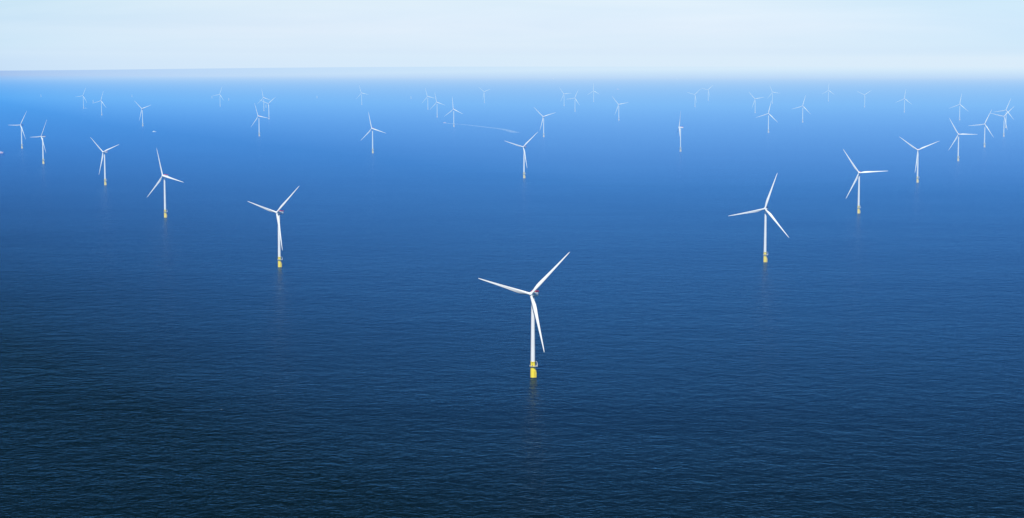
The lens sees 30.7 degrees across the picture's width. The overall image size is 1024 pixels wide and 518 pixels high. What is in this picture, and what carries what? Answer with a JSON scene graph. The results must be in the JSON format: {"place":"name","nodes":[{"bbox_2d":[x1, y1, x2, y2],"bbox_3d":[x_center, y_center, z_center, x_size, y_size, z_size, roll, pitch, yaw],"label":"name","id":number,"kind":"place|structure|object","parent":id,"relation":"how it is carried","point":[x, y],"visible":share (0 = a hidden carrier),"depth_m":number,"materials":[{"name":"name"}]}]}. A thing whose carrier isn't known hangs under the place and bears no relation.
{"place":"outdoors","nodes":[
{"label":"outdoors","id":0,"kind":"place"},
{"bbox_2d":[0,67,1023,517],"bbox_3d":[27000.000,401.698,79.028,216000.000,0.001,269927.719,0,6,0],"label":"sea","id":1,"kind":"structure","parent":0,"point":[364,351],"depth_m":3287.19,"materials":[{"name":"liquid"}]},
{"bbox_2d":[14,111,26,148],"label":"wind turbine","id":2,"kind":"object","parent":1,"relation":"in","point":[21,125],"visible":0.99,"depth_m":8713.45,"materials":[{"name":"white metal"}]},
{"bbox_2d":[36,120,46,163],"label":"wind turbine","id":3,"kind":"object","parent":1,"relation":"in","point":[41,136],"visible":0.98,"depth_m":7405.72,"materials":[{"name":"white metal"}]},
{"bbox_2d":[90,137,116,184],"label":"wind turbine","id":4,"kind":"object","parent":1,"relation":"in","point":[104,152],"visible":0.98,"depth_m":6139.76,"materials":[{"name":"white metal"}]},
{"bbox_2d":[137,104,147,125],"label":"wind turbine","id":5,"kind":"object","parent":1,"relation":"in","point":[142,114],"visible":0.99,"depth_m":11676.89,"materials":[{"name":"white metal"}]},
{"bbox_2d":[147,151,181,217],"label":"wind turbine","id":6,"kind":"object","parent":1,"relation":"in","point":[166,176],"visible":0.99,"depth_m":4869.74,"materials":[{"name":"white metal"}]},
{"bbox_2d":[252,106,265,135],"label":"wind turbine","id":7,"kind":"object","parent":1,"relation":"in","point":[259,124],"visible":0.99,"depth_m":10122.69,"materials":[{"name":"white metal"}]},
{"bbox_2d":[248,186,298,266],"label":"wind turbine","id":8,"kind":"object","parent":1,"relation":"in","point":[278,212],"visible":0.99,"depth_m":3697.30,"materials":[{"name":"white metal"}]},
{"bbox_2d":[361,112,383,152],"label":"wind turbine","id":9,"kind":"object","parent":1,"relation":"in","point":[372,134],"visible":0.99,"depth_m":8263.67,"materials":[{"name":"white metal"}]},
{"bbox_2d":[445,98,458,126],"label":"wind turbine","id":10,"kind":"object","parent":1,"relation":"in","point":[453,114],"visible":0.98,"depth_m":11563.02,"materials":[{"name":"white metal"}]},
{"bbox_2d":[506,134,535,177],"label":"wind turbine","id":11,"kind":"object","parent":1,"relation":"in","point":[524,157],"visible":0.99,"depth_m":6504.56,"materials":[{"name":"white metal"}]},
{"bbox_2d":[479,252,569,377],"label":"wind turbine","id":12,"kind":"object","parent":1,"relation":"in","point":[533,293],"visible":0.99,"depth_m":2405.81,"materials":[{"name":"white metal"}]},
{"bbox_2d":[538,112,555,136],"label":"wind turbine","id":13,"kind":"object","parent":1,"relation":"in","point":[543,122],"visible":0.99,"depth_m":10009.50,"materials":[{"name":"white metal"}]},
{"bbox_2d":[677,112,682,151],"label":"wind turbine","id":14,"kind":"object","parent":1,"relation":"in","point":[679,128],"visible":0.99,"depth_m":8408.75,"materials":[{"name":"white metal"}]},
{"bbox_2d":[730,175,787,261],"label":"wind turbine","id":15,"kind":"object","parent":1,"relation":"in","point":[765,208],"visible":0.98,"depth_m":3787.80,"materials":[{"name":"white metal"}]},
{"bbox_2d":[759,100,774,132],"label":"wind turbine","id":16,"kind":"object","parent":1,"relation":"in","point":[768,118],"visible":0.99,"depth_m":10625.89,"materials":[{"name":"white metal"}]},
{"bbox_2d":[843,149,882,213],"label":"wind turbine","id":17,"kind":"object","parent":1,"relation":"in","point":[858,178],"visible":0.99,"depth_m":4999.98,"materials":[{"name":"white metal"}]},
{"bbox_2d":[900,137,935,182],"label":"wind turbine","id":18,"kind":"object","parent":1,"relation":"in","point":[917,163],"visible":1,"depth_m":6269.10,"materials":[{"name":"white metal"}]},
{"bbox_2d":[949,118,976,160],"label":"wind turbine","id":19,"kind":"object","parent":1,"relation":"in","point":[958,156],"visible":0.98,"depth_m":7616.12,"materials":[{"name":"white metal"}]},
{"bbox_2d":[970,114,992,146],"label":"wind turbine","id":20,"kind":"object","parent":1,"relation":"in","point":[984,124],"visible":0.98,"depth_m":8837.79,"materials":[{"name":"white metal"}]},
{"bbox_2d":[991,110,1009,136],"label":"wind turbine","id":21,"kind":"object","parent":1,"relation":"in","point":[1004,120],"visible":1,"depth_m":10067.75,"materials":[{"name":"white metal"}]},
{"bbox_2d":[0,0,1023,70],"label":"sky","id":22,"kind":"structure","parent":0,"point":[35,34],"materials":[{"name":"blue"}]}
]}

